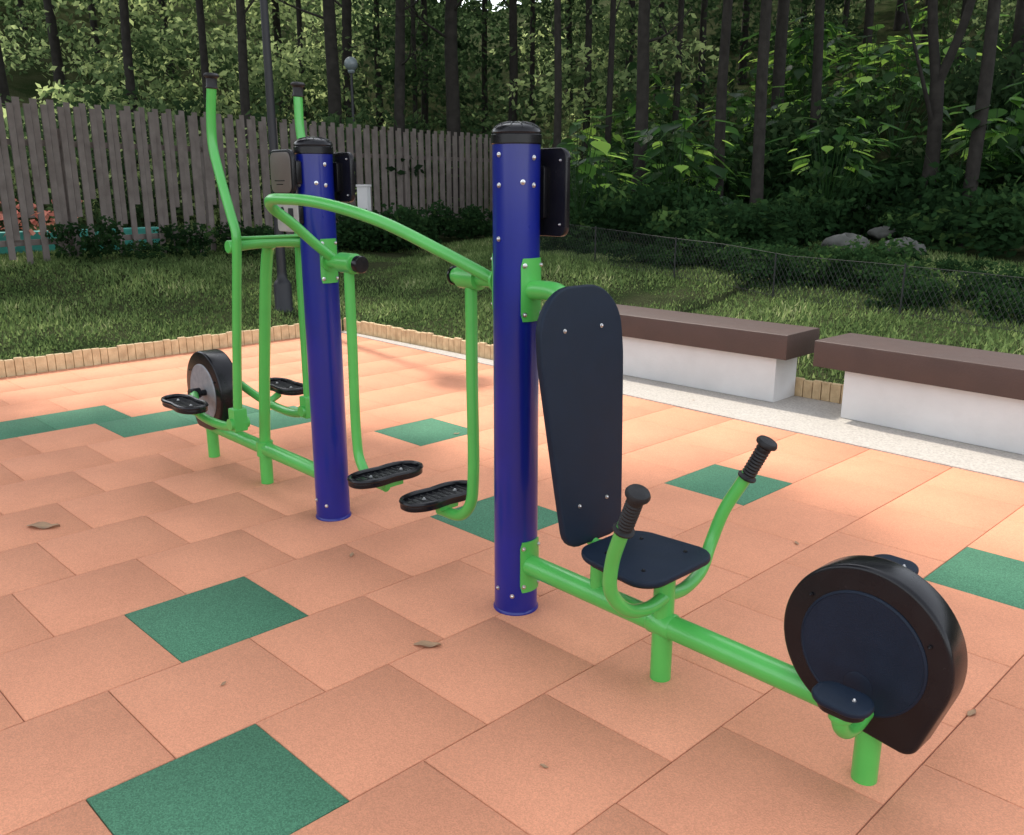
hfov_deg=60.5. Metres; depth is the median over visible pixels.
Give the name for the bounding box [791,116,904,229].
broad leaf plant
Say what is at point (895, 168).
shrub
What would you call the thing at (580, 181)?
broad leaf plant
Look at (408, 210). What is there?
shrub
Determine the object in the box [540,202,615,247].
shrub
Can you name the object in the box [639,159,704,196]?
broad leaf plant
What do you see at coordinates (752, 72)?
broad leaf plant
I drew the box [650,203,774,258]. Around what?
shrub
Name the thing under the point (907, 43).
broad leaf plant
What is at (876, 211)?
shrub
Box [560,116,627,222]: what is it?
broad leaf plant
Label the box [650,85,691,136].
broad leaf plant
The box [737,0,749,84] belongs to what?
tree
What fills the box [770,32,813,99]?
broad leaf plant
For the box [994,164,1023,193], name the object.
shrub
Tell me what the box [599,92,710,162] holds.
broad leaf plant
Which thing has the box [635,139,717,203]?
broad leaf plant
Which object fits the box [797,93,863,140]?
broad leaf plant
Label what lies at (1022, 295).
shrub
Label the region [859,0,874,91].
tree
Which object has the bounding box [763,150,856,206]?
shrub
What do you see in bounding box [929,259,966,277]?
shrub
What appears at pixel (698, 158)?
broad leaf plant
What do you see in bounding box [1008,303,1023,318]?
shrub
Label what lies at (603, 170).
broad leaf plant
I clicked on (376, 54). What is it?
tree
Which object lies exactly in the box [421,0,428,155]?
tree
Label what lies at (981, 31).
broad leaf plant
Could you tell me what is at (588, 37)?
tree
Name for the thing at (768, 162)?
shrub
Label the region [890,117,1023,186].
broad leaf plant
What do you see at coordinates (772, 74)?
broad leaf plant
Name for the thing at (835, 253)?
shrub
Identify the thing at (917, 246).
rock
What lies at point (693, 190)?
shrub
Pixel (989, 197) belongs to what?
shrub
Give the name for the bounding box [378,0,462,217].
tree
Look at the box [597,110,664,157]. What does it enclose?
broad leaf plant
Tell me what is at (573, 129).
broad leaf plant
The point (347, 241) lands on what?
shrub
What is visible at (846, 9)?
tree
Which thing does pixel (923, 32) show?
tree
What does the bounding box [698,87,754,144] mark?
broad leaf plant
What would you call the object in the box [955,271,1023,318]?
shrub
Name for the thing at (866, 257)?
shrub
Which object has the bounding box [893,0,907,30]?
tree
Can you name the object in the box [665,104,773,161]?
broad leaf plant
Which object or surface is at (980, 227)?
shrub
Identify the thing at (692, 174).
broad leaf plant
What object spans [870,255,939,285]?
shrub
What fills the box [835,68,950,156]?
broad leaf plant
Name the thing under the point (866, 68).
broad leaf plant
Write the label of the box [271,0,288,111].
tree
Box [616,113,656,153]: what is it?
broad leaf plant
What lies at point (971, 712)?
fallen leaf
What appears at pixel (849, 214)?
shrub
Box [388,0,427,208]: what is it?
tree
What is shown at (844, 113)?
broad leaf plant
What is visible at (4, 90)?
tree
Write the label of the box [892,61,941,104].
broad leaf plant
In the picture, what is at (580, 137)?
broad leaf plant
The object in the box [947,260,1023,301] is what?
shrub
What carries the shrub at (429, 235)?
on the ground at (24, 86)
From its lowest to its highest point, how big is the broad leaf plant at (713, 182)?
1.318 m
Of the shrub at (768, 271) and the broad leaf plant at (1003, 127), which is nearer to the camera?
the shrub at (768, 271)
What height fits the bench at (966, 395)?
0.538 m
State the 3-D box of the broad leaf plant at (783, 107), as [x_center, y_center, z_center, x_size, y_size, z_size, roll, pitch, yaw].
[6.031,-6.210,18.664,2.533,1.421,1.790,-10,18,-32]
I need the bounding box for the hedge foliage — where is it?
[0,36,571,230]
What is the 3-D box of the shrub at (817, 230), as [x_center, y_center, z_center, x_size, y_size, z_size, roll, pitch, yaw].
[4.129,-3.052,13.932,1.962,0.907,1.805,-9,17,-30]
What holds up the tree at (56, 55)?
on the ground at (24, 86)
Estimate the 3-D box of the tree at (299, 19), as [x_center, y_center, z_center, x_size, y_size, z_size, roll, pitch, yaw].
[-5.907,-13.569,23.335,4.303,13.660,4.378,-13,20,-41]
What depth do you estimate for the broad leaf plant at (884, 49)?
19.67 m
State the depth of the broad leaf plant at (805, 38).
21.15 m
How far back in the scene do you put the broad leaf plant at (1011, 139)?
14.84 m
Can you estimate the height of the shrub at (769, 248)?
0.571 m
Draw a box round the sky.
[438,0,539,10]
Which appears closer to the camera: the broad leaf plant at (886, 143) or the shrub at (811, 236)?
the shrub at (811, 236)
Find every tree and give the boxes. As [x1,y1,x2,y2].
[0,44,10,133]
[17,0,27,31]
[43,0,65,103]
[88,0,103,72]
[119,0,137,162]
[158,0,174,78]
[195,0,208,107]
[236,0,254,218]
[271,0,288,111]
[278,0,370,148]
[291,0,309,136]
[334,0,355,120]
[373,0,383,130]
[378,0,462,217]
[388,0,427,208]
[405,0,425,179]
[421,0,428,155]
[469,0,488,148]
[503,0,517,120]
[530,0,534,123]
[542,0,574,147]
[566,0,573,110]
[581,0,591,159]
[604,0,620,168]
[621,0,634,125]
[632,0,692,205]
[654,0,663,98]
[671,0,684,142]
[695,0,707,123]
[711,0,732,205]
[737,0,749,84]
[749,0,771,205]
[768,0,789,137]
[800,0,806,53]
[808,0,824,149]
[836,0,849,72]
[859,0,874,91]
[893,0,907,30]
[903,0,975,199]
[920,0,927,45]
[952,0,966,84]
[955,0,1000,245]
[1007,0,1023,86]
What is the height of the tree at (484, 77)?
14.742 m
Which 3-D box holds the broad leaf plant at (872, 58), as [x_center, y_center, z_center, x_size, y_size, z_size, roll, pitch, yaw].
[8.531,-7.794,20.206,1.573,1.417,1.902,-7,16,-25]
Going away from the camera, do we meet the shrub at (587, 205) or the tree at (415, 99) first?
the shrub at (587, 205)
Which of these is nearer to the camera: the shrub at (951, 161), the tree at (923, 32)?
the shrub at (951, 161)
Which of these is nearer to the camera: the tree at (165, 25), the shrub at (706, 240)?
the shrub at (706, 240)
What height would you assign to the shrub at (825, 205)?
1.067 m
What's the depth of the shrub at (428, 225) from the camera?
16.32 m
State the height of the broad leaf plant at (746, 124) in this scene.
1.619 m
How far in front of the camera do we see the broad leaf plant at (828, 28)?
21.85 m
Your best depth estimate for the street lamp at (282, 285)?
9.97 m
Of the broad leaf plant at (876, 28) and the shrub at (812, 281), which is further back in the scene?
the broad leaf plant at (876, 28)
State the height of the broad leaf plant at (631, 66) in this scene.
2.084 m
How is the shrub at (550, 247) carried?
on the ground at (24, 86)
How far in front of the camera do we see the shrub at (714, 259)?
11.43 m
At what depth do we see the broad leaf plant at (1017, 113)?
15.07 m
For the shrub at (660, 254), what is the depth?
12.50 m
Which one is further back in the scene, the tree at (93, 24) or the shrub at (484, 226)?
the tree at (93, 24)
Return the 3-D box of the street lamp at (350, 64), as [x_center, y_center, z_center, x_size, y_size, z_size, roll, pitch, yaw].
[-3.601,-6.254,20.068,0.300,3.718,0.300,14,21,43]
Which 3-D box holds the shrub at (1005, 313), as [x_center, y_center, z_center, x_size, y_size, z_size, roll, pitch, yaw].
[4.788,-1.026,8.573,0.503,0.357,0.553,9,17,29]
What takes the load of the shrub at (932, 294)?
on the ground at (24, 86)
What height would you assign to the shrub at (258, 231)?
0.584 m
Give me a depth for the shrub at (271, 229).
14.73 m
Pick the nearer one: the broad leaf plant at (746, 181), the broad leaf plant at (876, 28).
the broad leaf plant at (746, 181)
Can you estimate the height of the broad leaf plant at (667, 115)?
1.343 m
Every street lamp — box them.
[260,0,294,312]
[344,57,357,204]
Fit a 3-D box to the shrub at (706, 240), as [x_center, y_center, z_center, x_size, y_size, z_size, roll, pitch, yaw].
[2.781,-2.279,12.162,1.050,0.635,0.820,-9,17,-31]
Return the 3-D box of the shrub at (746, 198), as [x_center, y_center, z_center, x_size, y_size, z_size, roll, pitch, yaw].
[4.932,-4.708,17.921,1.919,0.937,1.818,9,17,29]
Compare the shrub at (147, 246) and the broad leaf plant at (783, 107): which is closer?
the shrub at (147, 246)
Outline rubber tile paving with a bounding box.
[0,333,1023,834]
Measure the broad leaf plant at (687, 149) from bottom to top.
1.539 m
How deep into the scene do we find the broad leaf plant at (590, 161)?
15.20 m
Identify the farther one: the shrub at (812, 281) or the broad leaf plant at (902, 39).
the broad leaf plant at (902, 39)
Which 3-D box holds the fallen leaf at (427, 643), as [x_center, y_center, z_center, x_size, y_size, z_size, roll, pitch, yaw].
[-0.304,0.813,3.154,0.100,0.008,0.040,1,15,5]
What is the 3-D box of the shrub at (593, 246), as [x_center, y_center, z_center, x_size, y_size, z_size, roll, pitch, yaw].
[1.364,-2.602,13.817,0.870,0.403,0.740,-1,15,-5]
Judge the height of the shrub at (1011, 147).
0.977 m
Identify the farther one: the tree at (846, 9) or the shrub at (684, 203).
the tree at (846, 9)
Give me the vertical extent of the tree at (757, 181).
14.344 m
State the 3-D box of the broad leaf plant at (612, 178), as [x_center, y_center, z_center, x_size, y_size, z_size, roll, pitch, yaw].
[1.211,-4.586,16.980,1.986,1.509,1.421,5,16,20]
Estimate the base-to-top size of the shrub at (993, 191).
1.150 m
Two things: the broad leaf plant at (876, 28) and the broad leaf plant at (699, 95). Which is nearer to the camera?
the broad leaf plant at (876, 28)
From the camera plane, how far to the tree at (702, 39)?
24.15 m
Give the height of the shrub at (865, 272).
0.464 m
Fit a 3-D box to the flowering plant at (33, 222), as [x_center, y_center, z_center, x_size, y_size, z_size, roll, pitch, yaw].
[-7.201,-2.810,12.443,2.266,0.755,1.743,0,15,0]
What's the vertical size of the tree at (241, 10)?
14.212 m
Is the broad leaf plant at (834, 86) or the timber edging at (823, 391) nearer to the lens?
the timber edging at (823, 391)
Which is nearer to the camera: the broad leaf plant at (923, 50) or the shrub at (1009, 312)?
the shrub at (1009, 312)
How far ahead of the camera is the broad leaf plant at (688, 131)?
20.77 m
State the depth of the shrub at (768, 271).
10.59 m
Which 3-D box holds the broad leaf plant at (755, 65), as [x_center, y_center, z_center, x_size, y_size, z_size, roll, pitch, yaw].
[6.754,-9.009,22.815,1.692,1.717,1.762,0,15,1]
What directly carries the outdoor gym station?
on the rubber tile paving
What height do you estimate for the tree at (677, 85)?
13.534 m
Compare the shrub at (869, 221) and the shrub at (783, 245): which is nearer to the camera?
the shrub at (783, 245)
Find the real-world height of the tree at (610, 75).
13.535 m
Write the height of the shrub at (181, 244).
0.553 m
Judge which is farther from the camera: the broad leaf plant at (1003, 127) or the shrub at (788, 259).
the broad leaf plant at (1003, 127)
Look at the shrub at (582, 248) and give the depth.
13.67 m
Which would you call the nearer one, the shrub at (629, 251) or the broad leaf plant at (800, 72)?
the shrub at (629, 251)
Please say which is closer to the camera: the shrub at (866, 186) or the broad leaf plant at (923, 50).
the shrub at (866, 186)
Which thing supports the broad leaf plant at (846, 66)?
on the ground at (24, 86)
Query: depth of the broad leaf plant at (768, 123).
17.66 m
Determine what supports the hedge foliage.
on the ground at (24, 86)
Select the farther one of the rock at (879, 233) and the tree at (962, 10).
the tree at (962, 10)
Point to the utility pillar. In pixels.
(364, 196)
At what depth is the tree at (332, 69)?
20.47 m
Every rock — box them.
[821,233,869,250]
[867,226,895,239]
[885,236,926,255]
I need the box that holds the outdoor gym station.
[161,72,967,785]
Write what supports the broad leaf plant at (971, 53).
on the ground at (24, 86)
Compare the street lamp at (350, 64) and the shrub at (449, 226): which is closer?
the shrub at (449, 226)
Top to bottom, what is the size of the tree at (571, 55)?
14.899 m
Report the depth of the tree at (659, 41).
27.85 m
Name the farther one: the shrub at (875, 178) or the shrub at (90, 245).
the shrub at (875, 178)
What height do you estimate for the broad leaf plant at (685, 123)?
1.976 m
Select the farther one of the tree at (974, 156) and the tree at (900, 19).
the tree at (900, 19)
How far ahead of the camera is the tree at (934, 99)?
14.77 m
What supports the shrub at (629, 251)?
on the ground at (24, 86)
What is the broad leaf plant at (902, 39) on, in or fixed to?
on the ground at (24, 86)
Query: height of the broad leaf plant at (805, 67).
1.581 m
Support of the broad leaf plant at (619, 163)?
on the ground at (24, 86)
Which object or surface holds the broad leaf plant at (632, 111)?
on the ground at (24, 86)
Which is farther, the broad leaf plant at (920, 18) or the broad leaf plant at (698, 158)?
the broad leaf plant at (920, 18)
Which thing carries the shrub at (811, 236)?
on the ground at (24, 86)
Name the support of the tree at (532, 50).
on the ground at (24, 86)
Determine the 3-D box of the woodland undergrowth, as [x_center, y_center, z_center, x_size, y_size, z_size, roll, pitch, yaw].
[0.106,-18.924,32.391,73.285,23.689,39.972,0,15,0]
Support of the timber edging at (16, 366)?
on the ground at (24, 86)
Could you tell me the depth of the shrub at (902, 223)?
13.49 m
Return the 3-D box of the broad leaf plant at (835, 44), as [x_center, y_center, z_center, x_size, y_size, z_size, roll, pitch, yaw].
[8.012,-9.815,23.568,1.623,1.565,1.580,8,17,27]
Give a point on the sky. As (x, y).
(495, 1)
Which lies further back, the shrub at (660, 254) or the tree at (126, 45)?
the tree at (126, 45)
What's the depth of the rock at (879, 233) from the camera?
13.82 m
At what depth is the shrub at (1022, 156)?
15.85 m
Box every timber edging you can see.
[0,322,341,377]
[343,318,492,359]
[794,377,843,403]
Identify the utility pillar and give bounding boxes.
[356,185,370,210]
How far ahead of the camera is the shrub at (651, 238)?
13.95 m
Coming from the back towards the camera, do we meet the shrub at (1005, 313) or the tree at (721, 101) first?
the tree at (721, 101)
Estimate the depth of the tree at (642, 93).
16.46 m
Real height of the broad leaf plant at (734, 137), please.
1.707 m
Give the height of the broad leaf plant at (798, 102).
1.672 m
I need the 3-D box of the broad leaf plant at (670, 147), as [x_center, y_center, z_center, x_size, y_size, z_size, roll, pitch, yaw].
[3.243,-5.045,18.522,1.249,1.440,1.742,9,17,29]
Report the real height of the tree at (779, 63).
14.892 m
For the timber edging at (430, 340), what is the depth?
9.02 m
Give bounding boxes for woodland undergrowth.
[0,0,1023,236]
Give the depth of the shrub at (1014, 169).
14.97 m
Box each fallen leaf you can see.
[27,522,59,528]
[414,640,440,646]
[967,709,975,715]
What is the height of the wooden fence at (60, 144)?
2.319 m
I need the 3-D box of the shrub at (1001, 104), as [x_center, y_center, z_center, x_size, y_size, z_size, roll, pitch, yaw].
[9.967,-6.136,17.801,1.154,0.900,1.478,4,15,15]
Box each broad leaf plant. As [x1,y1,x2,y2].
[541,130,593,189]
[556,139,626,204]
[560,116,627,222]
[564,109,634,173]
[567,142,632,202]
[570,151,630,192]
[570,152,656,225]
[571,155,629,198]
[580,90,634,162]
[583,61,672,128]
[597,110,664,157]
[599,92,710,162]
[600,131,718,203]
[601,94,678,149]
[612,94,654,129]
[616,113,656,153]
[617,116,740,209]
[630,143,686,194]
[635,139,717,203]
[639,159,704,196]
[649,66,715,128]
[649,94,688,143]
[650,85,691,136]
[654,126,703,158]
[659,107,744,191]
[664,166,705,197]
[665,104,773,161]
[665,165,749,207]
[672,163,748,205]
[693,99,772,167]
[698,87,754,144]
[698,143,770,202]
[726,95,766,146]
[727,64,791,118]
[729,109,826,173]
[738,37,809,104]
[742,27,834,102]
[745,115,830,161]
[752,86,854,151]
[752,98,831,142]
[753,54,801,92]
[765,129,888,199]
[767,59,811,115]
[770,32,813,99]
[785,11,845,93]
[785,24,847,115]
[785,29,858,116]
[788,22,840,71]
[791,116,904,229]
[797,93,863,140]
[800,77,850,127]
[807,32,890,101]
[816,128,895,168]
[822,62,893,118]
[822,85,879,132]
[825,24,927,99]
[826,57,913,135]
[833,45,920,106]
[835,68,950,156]
[851,29,906,69]
[859,37,918,80]
[864,35,964,110]
[889,37,966,95]
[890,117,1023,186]
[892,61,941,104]
[897,0,982,62]
[907,14,1008,115]
[941,96,1023,190]
[944,112,1021,184]
[952,104,1023,187]
[962,115,1023,183]
[967,21,1012,61]
[987,81,1023,163]
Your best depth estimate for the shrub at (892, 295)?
9.21 m
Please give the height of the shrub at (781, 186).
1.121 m
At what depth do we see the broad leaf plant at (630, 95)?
21.67 m
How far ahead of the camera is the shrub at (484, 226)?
16.88 m
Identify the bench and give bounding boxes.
[616,304,819,401]
[813,333,1023,454]
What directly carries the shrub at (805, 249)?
on the ground at (24, 86)
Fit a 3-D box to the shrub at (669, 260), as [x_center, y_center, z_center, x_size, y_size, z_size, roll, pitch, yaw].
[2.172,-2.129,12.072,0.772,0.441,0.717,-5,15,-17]
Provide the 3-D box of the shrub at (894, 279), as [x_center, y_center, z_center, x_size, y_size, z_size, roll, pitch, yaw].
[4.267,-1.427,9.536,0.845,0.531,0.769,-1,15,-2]
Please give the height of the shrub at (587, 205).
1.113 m
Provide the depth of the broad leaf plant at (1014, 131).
15.11 m
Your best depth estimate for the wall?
13.58 m
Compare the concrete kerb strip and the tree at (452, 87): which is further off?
the tree at (452, 87)
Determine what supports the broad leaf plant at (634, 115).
on the ground at (24, 86)
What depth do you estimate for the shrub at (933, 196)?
13.90 m
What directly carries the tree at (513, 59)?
on the ground at (24, 86)
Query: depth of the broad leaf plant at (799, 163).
14.65 m
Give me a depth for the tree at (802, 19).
27.67 m
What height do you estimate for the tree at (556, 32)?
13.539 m
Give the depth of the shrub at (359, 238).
15.34 m
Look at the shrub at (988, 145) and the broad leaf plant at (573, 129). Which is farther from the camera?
the broad leaf plant at (573, 129)
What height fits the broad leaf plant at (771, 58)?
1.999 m
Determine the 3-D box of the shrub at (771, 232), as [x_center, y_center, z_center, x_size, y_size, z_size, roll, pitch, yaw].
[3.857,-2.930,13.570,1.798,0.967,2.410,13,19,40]
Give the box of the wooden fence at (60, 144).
[0,96,492,263]
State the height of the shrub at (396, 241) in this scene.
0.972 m
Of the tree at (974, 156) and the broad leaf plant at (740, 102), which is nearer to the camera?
the tree at (974, 156)
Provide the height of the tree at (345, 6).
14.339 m
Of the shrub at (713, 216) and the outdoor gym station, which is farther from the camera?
the shrub at (713, 216)
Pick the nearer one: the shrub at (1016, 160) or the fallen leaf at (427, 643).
the fallen leaf at (427, 643)
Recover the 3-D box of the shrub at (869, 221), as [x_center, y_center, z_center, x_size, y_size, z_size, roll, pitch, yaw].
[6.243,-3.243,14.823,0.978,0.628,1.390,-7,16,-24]
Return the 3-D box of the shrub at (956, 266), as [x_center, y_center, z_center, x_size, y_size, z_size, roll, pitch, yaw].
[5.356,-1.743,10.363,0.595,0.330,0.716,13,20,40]
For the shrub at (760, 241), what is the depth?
12.21 m
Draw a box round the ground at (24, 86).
[0,0,1023,383]
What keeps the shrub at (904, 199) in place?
on the ground at (24, 86)
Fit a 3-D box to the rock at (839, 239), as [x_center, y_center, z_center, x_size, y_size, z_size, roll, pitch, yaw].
[4.829,-2.507,12.662,0.674,0.314,0.524,14,21,43]
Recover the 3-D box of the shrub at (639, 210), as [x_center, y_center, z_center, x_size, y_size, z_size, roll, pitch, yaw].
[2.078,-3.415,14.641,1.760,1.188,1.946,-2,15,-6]
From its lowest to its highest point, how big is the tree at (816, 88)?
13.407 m
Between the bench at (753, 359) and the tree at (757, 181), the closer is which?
the bench at (753, 359)
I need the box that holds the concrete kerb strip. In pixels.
[341,331,1023,482]
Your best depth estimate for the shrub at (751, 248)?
11.31 m
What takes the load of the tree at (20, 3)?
on the ground at (24, 86)
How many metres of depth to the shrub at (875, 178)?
15.65 m
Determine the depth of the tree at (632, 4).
25.99 m
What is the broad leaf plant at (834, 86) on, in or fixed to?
on the ground at (24, 86)
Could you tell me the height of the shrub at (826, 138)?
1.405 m
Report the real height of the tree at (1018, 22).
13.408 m
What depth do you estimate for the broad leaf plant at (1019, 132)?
14.85 m
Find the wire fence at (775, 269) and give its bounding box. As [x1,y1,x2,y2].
[540,224,1023,332]
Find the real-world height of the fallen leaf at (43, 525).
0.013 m
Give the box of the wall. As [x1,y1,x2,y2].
[0,227,159,253]
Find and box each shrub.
[45,215,127,259]
[115,239,168,259]
[152,220,218,256]
[213,220,272,257]
[249,223,285,234]
[336,202,426,252]
[336,217,392,249]
[336,218,378,252]
[367,215,441,249]
[400,207,432,222]
[406,213,441,241]
[426,199,489,238]
[441,215,478,236]
[459,204,492,236]
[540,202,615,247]
[540,236,584,251]
[565,241,593,254]
[569,181,629,234]
[570,239,621,255]
[583,176,677,244]
[598,238,674,263]
[615,183,715,237]
[635,228,685,249]
[640,243,694,265]
[641,247,702,269]
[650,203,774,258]
[656,179,735,235]
[677,231,728,269]
[693,196,803,248]
[699,204,749,237]
[702,166,776,203]
[702,244,755,271]
[708,242,790,280]
[716,196,839,250]
[716,241,775,271]
[732,133,856,198]
[733,256,820,290]
[738,238,791,254]
[741,182,857,240]
[757,251,822,289]
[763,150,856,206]
[768,241,807,259]
[770,173,877,210]
[776,208,816,245]
[779,124,877,184]
[779,242,848,272]
[790,159,899,239]
[798,263,828,288]
[799,244,857,286]
[810,248,878,289]
[815,205,861,235]
[832,160,986,227]
[843,233,932,270]
[847,210,901,240]
[850,154,951,203]
[852,165,918,208]
[852,201,963,241]
[852,256,900,292]
[864,261,954,301]
[864,278,955,310]
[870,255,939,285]
[878,210,963,243]
[881,155,1023,203]
[890,276,951,312]
[896,179,986,242]
[902,140,958,173]
[907,192,1023,258]
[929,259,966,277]
[937,256,998,275]
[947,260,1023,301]
[950,179,1021,242]
[952,194,996,235]
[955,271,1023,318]
[961,174,1023,255]
[966,140,1017,156]
[973,296,1023,325]
[984,140,1023,163]
[986,93,1023,132]
[993,151,1023,169]
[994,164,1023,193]
[1001,158,1023,192]
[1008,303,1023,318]
[1011,291,1023,314]
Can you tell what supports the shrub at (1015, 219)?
on the ground at (24, 86)
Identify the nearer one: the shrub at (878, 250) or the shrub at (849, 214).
the shrub at (878, 250)
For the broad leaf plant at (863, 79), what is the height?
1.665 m
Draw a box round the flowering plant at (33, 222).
[0,198,82,246]
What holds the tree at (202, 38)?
on the ground at (24, 86)
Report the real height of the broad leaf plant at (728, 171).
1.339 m
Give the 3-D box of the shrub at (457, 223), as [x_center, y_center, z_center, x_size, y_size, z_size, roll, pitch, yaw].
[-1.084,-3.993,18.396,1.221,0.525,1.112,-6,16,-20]

